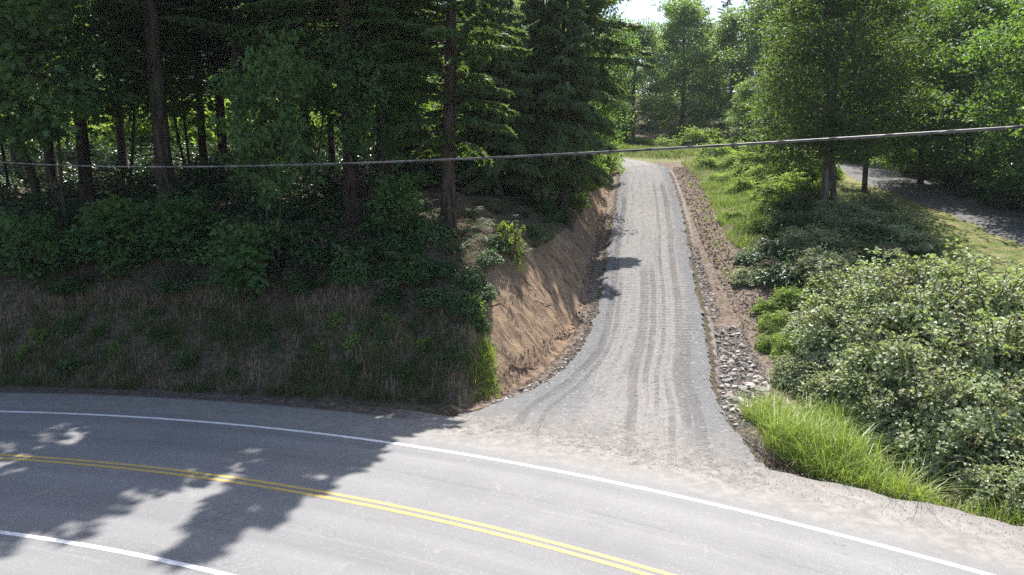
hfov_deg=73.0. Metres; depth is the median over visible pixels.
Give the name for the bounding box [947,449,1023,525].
blackberry bush
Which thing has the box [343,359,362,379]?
bank weed
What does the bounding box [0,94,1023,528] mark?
ground
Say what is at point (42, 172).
forest shrub
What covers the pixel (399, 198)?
bush
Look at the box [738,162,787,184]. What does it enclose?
sunlit bush
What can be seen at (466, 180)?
forest shrub
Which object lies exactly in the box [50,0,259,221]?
fir tree
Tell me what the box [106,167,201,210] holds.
salal bush
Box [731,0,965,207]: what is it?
alder tree
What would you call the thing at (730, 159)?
sunlit bush
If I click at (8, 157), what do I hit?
forest shrub
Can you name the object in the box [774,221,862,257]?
shaded bush
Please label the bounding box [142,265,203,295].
salal bush
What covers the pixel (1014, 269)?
blackberry bush
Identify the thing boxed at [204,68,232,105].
sunlit maple
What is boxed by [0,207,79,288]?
bush
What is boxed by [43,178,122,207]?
salal bush
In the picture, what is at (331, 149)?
fir tree
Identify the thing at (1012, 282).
blackberry bush
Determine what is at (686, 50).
distant conifer
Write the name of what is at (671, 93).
leafy tree
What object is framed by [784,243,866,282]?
shaded bush
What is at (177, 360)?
bank weed
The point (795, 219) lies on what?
shaded bush
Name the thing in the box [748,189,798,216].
sunlit bush
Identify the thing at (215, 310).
bank weed
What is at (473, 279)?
salal bush
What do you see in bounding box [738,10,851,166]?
alder tree
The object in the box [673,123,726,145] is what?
sunlit bush
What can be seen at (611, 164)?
sunlit bush
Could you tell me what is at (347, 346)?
bank weed
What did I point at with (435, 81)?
sunlit maple
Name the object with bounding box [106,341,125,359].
bank weed
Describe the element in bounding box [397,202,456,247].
salal bush
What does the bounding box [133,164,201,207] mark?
forest shrub
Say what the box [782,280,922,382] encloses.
blackberry bush
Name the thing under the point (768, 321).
sunlit bush
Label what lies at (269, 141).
maple tree
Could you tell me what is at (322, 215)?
salal bush
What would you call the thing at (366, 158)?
forest shrub
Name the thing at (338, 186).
forest shrub
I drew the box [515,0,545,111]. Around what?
cedar tree
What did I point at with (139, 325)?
bank weed
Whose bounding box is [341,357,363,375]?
bank weed
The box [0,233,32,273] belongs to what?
salal bush
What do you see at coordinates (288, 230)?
salal bush
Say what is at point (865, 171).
alder tree
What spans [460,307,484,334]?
bank weed
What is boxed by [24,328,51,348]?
bank weed
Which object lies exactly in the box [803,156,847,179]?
sunlit bush
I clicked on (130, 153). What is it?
forest shrub
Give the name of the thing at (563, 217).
crest bush
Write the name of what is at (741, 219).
slope grass
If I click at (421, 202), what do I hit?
sword fern
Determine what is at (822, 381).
blackberry bush
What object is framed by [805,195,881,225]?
shaded bush
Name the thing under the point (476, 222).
sword fern
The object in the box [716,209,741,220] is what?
sunlit bush
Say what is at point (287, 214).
salal bush
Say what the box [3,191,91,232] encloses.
salal bush
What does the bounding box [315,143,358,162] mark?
forest shrub
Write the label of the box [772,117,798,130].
bank bush
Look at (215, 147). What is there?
forest shrub
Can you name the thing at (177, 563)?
edge line
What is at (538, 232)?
crest bush
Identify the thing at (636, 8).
sky
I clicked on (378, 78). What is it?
maple tree
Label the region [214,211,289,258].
salal bush
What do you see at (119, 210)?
salal bush
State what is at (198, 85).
maple tree
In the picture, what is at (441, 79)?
fir tree
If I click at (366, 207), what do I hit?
salal bush
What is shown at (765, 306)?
sunlit bush
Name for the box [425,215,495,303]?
bush
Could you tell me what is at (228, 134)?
lime thicket
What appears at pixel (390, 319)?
bank weed
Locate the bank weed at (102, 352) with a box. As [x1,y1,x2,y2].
[96,347,107,359]
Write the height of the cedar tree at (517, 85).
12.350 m
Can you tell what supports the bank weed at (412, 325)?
on the ground at (516, 294)
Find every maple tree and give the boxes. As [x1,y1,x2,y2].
[0,0,141,237]
[0,4,61,203]
[0,38,32,157]
[37,0,216,196]
[93,0,232,194]
[204,27,330,284]
[219,2,388,213]
[309,25,424,233]
[319,7,442,191]
[430,45,509,134]
[556,0,651,167]
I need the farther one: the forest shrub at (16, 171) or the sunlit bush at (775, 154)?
the sunlit bush at (775, 154)
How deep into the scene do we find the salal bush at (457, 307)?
23.86 m
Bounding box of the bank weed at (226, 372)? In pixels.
[220,365,237,381]
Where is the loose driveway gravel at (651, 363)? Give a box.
[454,168,771,487]
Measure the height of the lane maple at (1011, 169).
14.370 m
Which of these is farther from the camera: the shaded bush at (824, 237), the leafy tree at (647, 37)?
the leafy tree at (647, 37)
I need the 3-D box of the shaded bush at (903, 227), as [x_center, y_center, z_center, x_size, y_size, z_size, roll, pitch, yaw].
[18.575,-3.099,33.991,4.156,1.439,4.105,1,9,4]
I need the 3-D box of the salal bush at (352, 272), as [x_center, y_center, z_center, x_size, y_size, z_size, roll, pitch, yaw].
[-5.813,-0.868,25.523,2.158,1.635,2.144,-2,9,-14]
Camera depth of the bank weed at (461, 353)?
22.76 m
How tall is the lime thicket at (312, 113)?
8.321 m
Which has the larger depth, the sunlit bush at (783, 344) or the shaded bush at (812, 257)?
the shaded bush at (812, 257)
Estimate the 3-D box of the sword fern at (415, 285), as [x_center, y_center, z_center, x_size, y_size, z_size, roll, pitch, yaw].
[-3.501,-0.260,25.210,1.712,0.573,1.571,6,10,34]
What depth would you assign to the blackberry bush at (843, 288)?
24.69 m
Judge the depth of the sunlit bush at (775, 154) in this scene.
57.63 m
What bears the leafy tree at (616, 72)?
on the ground at (516, 294)
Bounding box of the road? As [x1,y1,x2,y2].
[0,386,1023,574]
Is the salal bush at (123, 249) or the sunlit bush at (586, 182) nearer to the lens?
the salal bush at (123, 249)
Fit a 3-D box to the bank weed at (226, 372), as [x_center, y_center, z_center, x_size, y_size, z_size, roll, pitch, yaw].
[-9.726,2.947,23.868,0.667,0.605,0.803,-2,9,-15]
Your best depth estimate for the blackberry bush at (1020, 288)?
21.41 m
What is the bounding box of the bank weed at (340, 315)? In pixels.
[322,310,349,327]
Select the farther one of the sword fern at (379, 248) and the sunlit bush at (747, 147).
the sunlit bush at (747, 147)
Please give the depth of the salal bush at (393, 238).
25.93 m
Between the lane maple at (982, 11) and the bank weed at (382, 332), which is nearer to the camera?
the bank weed at (382, 332)
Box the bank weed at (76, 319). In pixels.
[70,315,85,323]
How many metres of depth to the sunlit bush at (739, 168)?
53.54 m
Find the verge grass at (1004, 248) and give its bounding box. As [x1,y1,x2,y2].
[913,212,1023,272]
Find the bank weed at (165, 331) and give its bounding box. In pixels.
[156,327,171,340]
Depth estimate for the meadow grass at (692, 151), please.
71.67 m
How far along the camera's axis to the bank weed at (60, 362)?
24.59 m
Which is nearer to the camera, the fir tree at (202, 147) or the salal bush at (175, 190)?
the salal bush at (175, 190)
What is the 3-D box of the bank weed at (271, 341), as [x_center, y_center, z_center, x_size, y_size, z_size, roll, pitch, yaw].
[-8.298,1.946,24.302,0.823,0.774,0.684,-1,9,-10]
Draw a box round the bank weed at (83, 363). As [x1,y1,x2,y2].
[74,357,87,367]
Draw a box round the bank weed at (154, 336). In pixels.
[144,327,162,341]
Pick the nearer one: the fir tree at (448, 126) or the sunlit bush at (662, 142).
the fir tree at (448, 126)
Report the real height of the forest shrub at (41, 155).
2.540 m
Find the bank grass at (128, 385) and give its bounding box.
[0,293,488,408]
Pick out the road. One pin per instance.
(235, 528)
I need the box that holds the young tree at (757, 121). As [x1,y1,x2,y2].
[734,87,786,153]
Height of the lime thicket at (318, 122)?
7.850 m
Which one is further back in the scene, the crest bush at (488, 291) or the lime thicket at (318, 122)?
the lime thicket at (318, 122)
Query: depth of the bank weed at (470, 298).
23.88 m
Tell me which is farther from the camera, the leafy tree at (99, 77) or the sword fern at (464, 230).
the leafy tree at (99, 77)
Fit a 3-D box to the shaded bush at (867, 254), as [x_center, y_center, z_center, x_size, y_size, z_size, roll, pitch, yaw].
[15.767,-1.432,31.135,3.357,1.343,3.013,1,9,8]
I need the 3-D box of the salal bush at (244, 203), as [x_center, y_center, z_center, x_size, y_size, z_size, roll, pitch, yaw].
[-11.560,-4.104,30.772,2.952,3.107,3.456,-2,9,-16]
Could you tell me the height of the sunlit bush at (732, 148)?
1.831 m
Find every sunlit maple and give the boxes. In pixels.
[54,66,107,129]
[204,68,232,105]
[427,45,443,106]
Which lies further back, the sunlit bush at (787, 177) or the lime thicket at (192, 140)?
the lime thicket at (192, 140)
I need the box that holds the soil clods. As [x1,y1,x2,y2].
[496,167,768,396]
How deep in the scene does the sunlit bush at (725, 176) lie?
52.60 m
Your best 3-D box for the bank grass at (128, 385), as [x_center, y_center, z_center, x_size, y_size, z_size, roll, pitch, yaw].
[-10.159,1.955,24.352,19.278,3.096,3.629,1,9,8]
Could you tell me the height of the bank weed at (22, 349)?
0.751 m
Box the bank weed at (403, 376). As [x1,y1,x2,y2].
[391,365,413,382]
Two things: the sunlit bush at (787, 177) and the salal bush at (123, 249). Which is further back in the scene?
the sunlit bush at (787, 177)
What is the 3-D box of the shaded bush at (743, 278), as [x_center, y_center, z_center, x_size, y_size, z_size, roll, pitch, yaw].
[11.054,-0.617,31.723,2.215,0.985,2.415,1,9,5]
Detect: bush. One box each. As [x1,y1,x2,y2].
[0,183,67,215]
[0,194,70,264]
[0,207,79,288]
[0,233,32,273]
[1,239,89,267]
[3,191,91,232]
[39,273,101,296]
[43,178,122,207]
[49,216,117,258]
[54,191,173,281]
[76,196,148,224]
[91,220,149,272]
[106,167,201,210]
[120,208,185,261]
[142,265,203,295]
[156,182,240,233]
[156,231,219,269]
[172,154,255,201]
[180,214,301,304]
[199,210,257,261]
[206,260,273,292]
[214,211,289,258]
[216,171,283,219]
[246,193,319,220]
[271,218,326,258]
[274,216,356,274]
[280,268,327,296]
[283,178,341,210]
[290,191,367,228]
[326,242,381,287]
[358,168,440,236]
[359,193,406,239]
[360,202,385,218]
[367,287,407,307]
[368,229,427,259]
[376,247,439,287]
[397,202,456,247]
[409,283,458,308]
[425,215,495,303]
[430,259,459,277]
[443,288,487,316]
[450,265,489,289]
[469,283,497,302]
[471,246,504,266]
[474,316,493,333]
[485,234,513,252]
[520,222,548,240]
[528,194,557,213]
[540,204,571,221]
[548,183,578,194]
[554,190,592,209]
[558,186,587,201]
[567,151,609,178]
[567,162,603,193]
[583,178,597,191]
[599,146,625,173]
[609,141,622,162]
[626,136,658,145]
[647,135,680,147]
[663,117,707,137]
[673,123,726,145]
[690,153,720,168]
[691,139,739,159]
[704,171,735,182]
[705,136,739,150]
[716,149,754,168]
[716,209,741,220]
[724,140,746,150]
[725,173,759,193]
[726,159,770,178]
[729,263,769,285]
[730,140,779,154]
[732,250,753,263]
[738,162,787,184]
[738,235,813,266]
[739,149,778,164]
[740,174,797,202]
[742,214,786,233]
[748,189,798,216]
[749,297,787,315]
[753,330,777,352]
[754,150,801,166]
[754,254,819,288]
[755,306,796,334]
[761,209,824,239]
[765,167,806,188]
[765,350,831,393]
[767,328,808,359]
[769,283,808,309]
[771,157,822,183]
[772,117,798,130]
[774,146,818,166]
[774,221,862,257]
[779,307,816,338]
[781,189,832,215]
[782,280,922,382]
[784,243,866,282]
[788,246,935,343]
[789,174,842,201]
[792,360,897,438]
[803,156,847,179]
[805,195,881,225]
[813,217,907,250]
[826,309,997,432]
[828,240,901,270]
[841,365,944,460]
[843,209,934,237]
[850,191,911,213]
[850,252,1019,364]
[870,238,1023,308]
[878,231,945,252]
[891,352,1023,490]
[897,140,957,177]
[909,406,1023,502]
[912,294,1023,415]
[914,258,1023,350]
[926,152,990,189]
[930,58,993,102]
[947,153,1023,198]
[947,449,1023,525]
[954,48,1023,111]
[973,160,1023,209]
[978,260,1023,308]
[993,281,1023,327]
[1009,317,1023,415]
[1012,383,1023,449]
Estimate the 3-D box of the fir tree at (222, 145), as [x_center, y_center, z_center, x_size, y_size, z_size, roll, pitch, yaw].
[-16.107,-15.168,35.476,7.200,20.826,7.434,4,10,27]
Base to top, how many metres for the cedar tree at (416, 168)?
10.877 m
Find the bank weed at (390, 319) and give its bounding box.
[380,313,400,330]
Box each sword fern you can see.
[266,254,292,263]
[352,254,383,264]
[365,242,406,259]
[395,273,437,287]
[415,198,438,206]
[436,237,478,253]
[447,225,477,237]
[455,206,485,217]
[466,217,493,229]
[474,232,498,242]
[484,219,521,233]
[496,195,525,204]
[508,247,532,258]
[509,205,539,216]
[526,236,550,247]
[544,229,563,242]
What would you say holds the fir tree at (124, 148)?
on the ground at (516, 294)
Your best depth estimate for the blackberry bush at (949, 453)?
16.99 m
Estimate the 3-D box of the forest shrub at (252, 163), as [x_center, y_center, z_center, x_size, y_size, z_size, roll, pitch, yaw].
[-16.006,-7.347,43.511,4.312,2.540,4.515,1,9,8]
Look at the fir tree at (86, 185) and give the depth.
32.24 m
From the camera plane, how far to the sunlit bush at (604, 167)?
48.48 m
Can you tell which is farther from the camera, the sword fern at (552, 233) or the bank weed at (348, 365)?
the sword fern at (552, 233)
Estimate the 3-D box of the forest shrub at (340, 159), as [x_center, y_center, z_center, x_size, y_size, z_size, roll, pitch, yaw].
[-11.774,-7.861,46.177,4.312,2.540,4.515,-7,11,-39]
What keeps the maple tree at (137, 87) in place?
on the ground at (516, 294)
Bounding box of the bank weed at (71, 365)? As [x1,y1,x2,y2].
[65,359,79,372]
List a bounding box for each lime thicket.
[0,105,41,158]
[32,101,92,143]
[56,116,148,156]
[92,92,172,163]
[126,97,228,168]
[180,94,249,145]
[212,98,294,161]
[256,94,320,131]
[279,106,370,158]
[362,102,442,160]
[428,101,471,156]
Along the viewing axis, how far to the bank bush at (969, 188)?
43.27 m
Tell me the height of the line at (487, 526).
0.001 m
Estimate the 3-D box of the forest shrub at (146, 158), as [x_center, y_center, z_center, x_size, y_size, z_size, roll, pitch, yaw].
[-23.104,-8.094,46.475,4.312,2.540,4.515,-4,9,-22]
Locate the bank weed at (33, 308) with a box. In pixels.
[28,302,40,314]
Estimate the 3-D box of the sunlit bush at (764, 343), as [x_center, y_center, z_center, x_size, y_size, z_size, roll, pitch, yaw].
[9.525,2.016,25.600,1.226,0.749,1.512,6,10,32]
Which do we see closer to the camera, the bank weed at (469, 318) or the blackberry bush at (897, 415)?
the blackberry bush at (897, 415)
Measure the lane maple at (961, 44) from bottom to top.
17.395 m
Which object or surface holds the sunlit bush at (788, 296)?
on the ground at (516, 294)
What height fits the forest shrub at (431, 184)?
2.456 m
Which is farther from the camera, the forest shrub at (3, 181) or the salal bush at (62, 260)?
the forest shrub at (3, 181)
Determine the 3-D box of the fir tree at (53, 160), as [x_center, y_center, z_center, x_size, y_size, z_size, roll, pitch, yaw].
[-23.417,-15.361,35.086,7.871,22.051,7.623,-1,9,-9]
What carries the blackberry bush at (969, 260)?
on the ground at (516, 294)
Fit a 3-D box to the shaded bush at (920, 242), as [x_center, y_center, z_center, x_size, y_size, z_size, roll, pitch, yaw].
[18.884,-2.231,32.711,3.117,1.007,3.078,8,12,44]
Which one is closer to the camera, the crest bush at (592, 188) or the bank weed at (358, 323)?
the bank weed at (358, 323)
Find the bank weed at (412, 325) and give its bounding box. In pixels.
[400,316,422,331]
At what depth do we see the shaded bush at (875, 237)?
32.82 m
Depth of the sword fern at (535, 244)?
29.88 m
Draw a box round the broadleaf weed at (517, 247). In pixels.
[497,220,526,270]
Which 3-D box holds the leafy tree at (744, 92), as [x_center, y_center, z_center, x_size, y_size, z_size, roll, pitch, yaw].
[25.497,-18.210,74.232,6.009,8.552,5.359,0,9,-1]
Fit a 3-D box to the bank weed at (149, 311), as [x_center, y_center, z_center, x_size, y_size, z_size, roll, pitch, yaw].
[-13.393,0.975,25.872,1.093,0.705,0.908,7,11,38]
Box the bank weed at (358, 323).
[351,310,378,343]
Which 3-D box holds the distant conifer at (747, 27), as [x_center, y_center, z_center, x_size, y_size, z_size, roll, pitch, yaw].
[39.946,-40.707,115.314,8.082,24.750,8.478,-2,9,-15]
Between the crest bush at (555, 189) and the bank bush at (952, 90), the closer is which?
the crest bush at (555, 189)
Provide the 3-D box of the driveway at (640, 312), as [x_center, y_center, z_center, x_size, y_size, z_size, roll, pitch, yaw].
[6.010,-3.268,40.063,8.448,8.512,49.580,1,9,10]
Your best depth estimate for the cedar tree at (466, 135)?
37.81 m
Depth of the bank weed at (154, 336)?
25.04 m
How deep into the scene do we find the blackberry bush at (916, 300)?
21.48 m
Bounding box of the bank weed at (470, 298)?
[463,293,488,312]
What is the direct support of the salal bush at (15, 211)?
on the ground at (516, 294)
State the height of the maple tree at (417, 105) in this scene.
9.785 m
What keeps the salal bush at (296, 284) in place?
on the ground at (516, 294)
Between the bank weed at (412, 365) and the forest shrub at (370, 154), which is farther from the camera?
the forest shrub at (370, 154)
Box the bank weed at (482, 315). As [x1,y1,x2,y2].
[469,302,491,325]
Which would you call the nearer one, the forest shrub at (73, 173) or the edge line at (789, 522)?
the edge line at (789, 522)
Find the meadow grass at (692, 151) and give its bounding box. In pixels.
[616,134,787,158]
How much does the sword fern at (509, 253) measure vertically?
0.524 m
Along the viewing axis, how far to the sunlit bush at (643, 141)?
81.54 m
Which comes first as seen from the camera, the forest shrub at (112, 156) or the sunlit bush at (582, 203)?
the sunlit bush at (582, 203)
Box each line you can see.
[0,411,993,574]
[0,454,675,574]
[0,457,652,574]
[0,530,234,574]
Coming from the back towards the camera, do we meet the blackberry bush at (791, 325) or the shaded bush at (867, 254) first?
the shaded bush at (867, 254)
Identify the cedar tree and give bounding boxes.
[367,44,441,190]
[438,0,521,181]
[455,0,544,198]
[495,0,594,200]
[512,0,620,216]
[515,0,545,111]
[578,54,610,158]
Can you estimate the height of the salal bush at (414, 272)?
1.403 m
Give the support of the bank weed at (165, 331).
on the ground at (516, 294)
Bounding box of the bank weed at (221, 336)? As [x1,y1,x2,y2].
[215,325,235,350]
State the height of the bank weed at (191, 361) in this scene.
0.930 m
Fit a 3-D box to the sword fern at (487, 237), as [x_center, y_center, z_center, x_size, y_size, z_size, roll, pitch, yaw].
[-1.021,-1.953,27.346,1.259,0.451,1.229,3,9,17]
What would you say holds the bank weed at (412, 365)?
on the ground at (516, 294)
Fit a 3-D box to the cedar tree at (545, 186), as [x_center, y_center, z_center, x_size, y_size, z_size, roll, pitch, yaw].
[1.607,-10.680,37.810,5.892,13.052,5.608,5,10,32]
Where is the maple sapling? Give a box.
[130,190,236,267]
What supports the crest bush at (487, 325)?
on the ground at (516, 294)
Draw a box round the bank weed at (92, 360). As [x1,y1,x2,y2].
[87,356,97,366]
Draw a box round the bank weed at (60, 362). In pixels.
[49,353,79,375]
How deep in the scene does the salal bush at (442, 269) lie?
25.39 m
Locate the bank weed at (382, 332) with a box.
[372,321,393,351]
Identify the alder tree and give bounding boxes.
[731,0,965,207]
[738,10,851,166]
[757,0,929,205]
[809,0,957,191]
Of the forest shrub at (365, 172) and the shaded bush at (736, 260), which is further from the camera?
the forest shrub at (365, 172)
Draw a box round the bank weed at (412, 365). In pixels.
[404,354,419,370]
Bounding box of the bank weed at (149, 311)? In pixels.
[140,305,163,321]
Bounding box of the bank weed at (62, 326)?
[52,315,78,348]
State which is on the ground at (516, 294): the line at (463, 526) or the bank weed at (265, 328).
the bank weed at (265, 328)
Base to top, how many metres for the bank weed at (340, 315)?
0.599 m
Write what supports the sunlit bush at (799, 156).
on the ground at (516, 294)
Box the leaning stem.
[0,92,40,203]
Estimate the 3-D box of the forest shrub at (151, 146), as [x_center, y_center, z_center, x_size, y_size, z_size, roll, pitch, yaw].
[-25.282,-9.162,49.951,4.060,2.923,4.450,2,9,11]
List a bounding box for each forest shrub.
[0,147,43,174]
[0,153,71,186]
[0,165,27,189]
[4,140,55,167]
[10,147,95,174]
[18,160,102,187]
[40,157,121,191]
[56,137,94,160]
[56,148,128,177]
[77,161,150,197]
[92,144,147,173]
[101,142,152,170]
[126,141,182,172]
[129,149,193,177]
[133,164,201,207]
[170,141,216,162]
[173,154,214,188]
[173,155,211,179]
[191,152,258,186]
[197,153,250,167]
[207,139,235,157]
[224,153,296,188]
[229,152,292,175]
[277,148,324,176]
[277,166,341,196]
[299,155,376,199]
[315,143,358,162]
[318,150,359,176]
[333,153,375,179]
[358,142,375,165]
[358,159,375,187]
[361,169,404,187]
[398,162,441,190]
[437,152,510,195]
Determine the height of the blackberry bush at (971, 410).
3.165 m
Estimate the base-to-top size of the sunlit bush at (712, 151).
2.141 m
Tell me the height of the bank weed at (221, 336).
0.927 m
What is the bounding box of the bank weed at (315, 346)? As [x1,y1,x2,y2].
[311,343,328,357]
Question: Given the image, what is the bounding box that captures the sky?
[58,0,777,93]
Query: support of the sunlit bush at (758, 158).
on the ground at (516, 294)
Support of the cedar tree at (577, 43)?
on the ground at (516, 294)
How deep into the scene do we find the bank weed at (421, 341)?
23.32 m
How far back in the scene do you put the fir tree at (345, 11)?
27.52 m
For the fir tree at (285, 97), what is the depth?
48.89 m
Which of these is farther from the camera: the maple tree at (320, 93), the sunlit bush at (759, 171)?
the sunlit bush at (759, 171)
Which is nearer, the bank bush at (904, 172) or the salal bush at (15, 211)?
the salal bush at (15, 211)
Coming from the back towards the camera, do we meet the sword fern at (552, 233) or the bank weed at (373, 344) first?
the sword fern at (552, 233)
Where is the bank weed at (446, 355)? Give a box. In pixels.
[435,345,461,373]
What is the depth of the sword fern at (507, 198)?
33.47 m
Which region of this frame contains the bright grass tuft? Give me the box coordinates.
[458,327,509,400]
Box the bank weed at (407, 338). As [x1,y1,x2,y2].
[401,333,412,345]
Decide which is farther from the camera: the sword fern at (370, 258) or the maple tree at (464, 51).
the maple tree at (464, 51)
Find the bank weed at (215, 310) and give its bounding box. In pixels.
[201,304,217,319]
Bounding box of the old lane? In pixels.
[836,162,1023,249]
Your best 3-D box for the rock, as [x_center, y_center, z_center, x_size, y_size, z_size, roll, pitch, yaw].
[6.953,3.515,22.367,0.351,0.123,0.264,5,25,-2]
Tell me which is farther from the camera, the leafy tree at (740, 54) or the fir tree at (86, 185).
the leafy tree at (740, 54)
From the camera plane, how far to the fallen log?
33.02 m
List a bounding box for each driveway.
[449,166,773,490]
[617,158,659,165]
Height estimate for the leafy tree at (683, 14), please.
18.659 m
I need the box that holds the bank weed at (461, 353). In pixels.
[449,343,475,373]
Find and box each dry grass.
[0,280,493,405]
[726,421,1023,523]
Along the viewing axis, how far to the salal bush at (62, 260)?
27.54 m
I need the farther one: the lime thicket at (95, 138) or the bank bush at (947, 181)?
the lime thicket at (95, 138)
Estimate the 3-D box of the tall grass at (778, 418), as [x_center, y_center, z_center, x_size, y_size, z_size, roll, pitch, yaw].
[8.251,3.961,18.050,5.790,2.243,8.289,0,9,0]
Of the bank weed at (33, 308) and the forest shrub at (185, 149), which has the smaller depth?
the bank weed at (33, 308)
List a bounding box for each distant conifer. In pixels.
[667,0,716,117]
[715,0,735,95]
[728,0,765,90]
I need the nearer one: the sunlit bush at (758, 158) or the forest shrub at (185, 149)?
the forest shrub at (185, 149)
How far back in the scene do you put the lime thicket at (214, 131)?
55.11 m
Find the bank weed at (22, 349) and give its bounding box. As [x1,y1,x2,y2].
[12,344,29,363]
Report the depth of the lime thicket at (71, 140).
58.33 m
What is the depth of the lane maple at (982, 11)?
43.73 m
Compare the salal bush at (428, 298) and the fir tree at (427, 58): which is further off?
the fir tree at (427, 58)
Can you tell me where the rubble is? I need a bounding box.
[489,243,779,459]
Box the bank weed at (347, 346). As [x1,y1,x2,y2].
[341,332,360,354]
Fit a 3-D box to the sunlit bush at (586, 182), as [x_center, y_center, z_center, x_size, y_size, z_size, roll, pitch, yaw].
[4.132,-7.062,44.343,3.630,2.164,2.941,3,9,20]
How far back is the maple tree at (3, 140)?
28.55 m
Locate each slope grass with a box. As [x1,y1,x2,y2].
[681,150,818,200]
[700,180,783,250]
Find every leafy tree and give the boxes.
[36,6,141,124]
[163,29,224,102]
[508,0,547,29]
[584,32,641,133]
[606,16,679,137]
[609,100,638,144]
[631,33,686,126]
[643,0,726,128]
[680,28,739,123]
[685,5,762,133]
[707,0,811,130]
[720,76,780,149]
[746,0,852,117]
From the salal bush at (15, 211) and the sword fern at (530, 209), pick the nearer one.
the salal bush at (15, 211)
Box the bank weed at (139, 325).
[132,320,145,335]
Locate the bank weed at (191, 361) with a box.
[177,350,201,371]
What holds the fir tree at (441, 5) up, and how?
on the ground at (516, 294)
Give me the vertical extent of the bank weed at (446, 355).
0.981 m
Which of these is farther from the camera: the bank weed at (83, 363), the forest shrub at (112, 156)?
the forest shrub at (112, 156)
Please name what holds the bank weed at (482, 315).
on the ground at (516, 294)
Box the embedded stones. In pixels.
[506,179,758,381]
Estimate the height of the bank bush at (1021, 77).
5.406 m
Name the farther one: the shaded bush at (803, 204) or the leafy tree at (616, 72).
the leafy tree at (616, 72)
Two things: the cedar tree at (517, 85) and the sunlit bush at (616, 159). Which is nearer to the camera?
the cedar tree at (517, 85)
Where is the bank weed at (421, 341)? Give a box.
[408,336,434,353]
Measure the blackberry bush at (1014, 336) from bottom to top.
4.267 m
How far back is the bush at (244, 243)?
25.21 m
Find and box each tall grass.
[722,370,1020,503]
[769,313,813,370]
[880,475,1023,525]
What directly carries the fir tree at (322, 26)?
on the ground at (516, 294)
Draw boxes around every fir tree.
[0,0,100,195]
[0,0,169,209]
[0,64,91,174]
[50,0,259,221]
[86,9,179,172]
[127,0,331,212]
[139,27,256,170]
[165,0,261,179]
[191,10,331,171]
[208,3,360,196]
[225,0,444,227]
[244,15,336,169]
[268,9,338,177]
[306,1,459,204]
[328,2,443,182]
[359,0,532,239]
[416,1,466,147]
[433,2,517,56]
[515,0,656,195]
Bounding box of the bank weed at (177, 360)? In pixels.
[168,350,190,377]
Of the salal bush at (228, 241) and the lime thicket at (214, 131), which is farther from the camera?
the lime thicket at (214, 131)
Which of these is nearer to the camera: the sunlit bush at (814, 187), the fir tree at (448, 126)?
the fir tree at (448, 126)
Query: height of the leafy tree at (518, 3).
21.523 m
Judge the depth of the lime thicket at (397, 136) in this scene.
55.83 m
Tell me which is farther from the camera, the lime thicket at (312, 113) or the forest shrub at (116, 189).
the lime thicket at (312, 113)
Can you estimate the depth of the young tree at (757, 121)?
61.53 m
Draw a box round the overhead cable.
[0,125,1023,167]
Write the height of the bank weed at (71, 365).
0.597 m
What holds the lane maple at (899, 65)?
on the ground at (516, 294)
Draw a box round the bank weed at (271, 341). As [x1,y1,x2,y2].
[263,332,284,352]
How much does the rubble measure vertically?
4.010 m
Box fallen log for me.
[740,263,750,269]
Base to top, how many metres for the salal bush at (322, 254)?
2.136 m
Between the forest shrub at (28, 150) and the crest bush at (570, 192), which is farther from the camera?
the forest shrub at (28, 150)
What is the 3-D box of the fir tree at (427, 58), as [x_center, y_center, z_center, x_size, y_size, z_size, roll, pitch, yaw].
[-6.065,-12.807,33.550,5.825,17.150,7.354,-3,9,-19]
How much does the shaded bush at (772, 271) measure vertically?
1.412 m
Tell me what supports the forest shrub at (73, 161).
on the ground at (516, 294)
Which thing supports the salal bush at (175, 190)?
on the ground at (516, 294)
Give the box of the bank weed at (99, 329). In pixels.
[90,320,111,342]
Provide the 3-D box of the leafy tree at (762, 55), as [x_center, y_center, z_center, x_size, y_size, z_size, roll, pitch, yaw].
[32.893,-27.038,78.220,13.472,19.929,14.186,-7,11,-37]
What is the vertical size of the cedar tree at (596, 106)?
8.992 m
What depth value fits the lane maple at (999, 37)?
50.26 m
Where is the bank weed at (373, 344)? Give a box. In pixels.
[368,341,383,353]
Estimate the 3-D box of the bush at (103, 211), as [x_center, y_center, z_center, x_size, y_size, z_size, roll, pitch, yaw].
[-15.450,-1.956,27.363,4.263,3.740,4.034,-2,9,-10]
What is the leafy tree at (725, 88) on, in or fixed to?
on the ground at (516, 294)
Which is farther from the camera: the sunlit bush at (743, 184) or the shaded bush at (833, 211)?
the sunlit bush at (743, 184)
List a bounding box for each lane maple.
[800,3,924,105]
[844,0,959,108]
[846,0,1023,183]
[889,0,1023,192]
[928,0,1022,81]
[928,0,1023,197]
[955,8,1023,206]
[958,2,1023,80]
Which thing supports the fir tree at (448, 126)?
on the ground at (516, 294)
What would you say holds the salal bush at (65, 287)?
on the ground at (516, 294)
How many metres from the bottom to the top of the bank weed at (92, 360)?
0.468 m
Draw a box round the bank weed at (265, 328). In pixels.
[259,320,274,337]
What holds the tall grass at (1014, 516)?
on the ground at (516, 294)
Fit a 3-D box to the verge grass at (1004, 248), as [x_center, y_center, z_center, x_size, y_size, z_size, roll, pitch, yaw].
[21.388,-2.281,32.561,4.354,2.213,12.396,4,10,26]

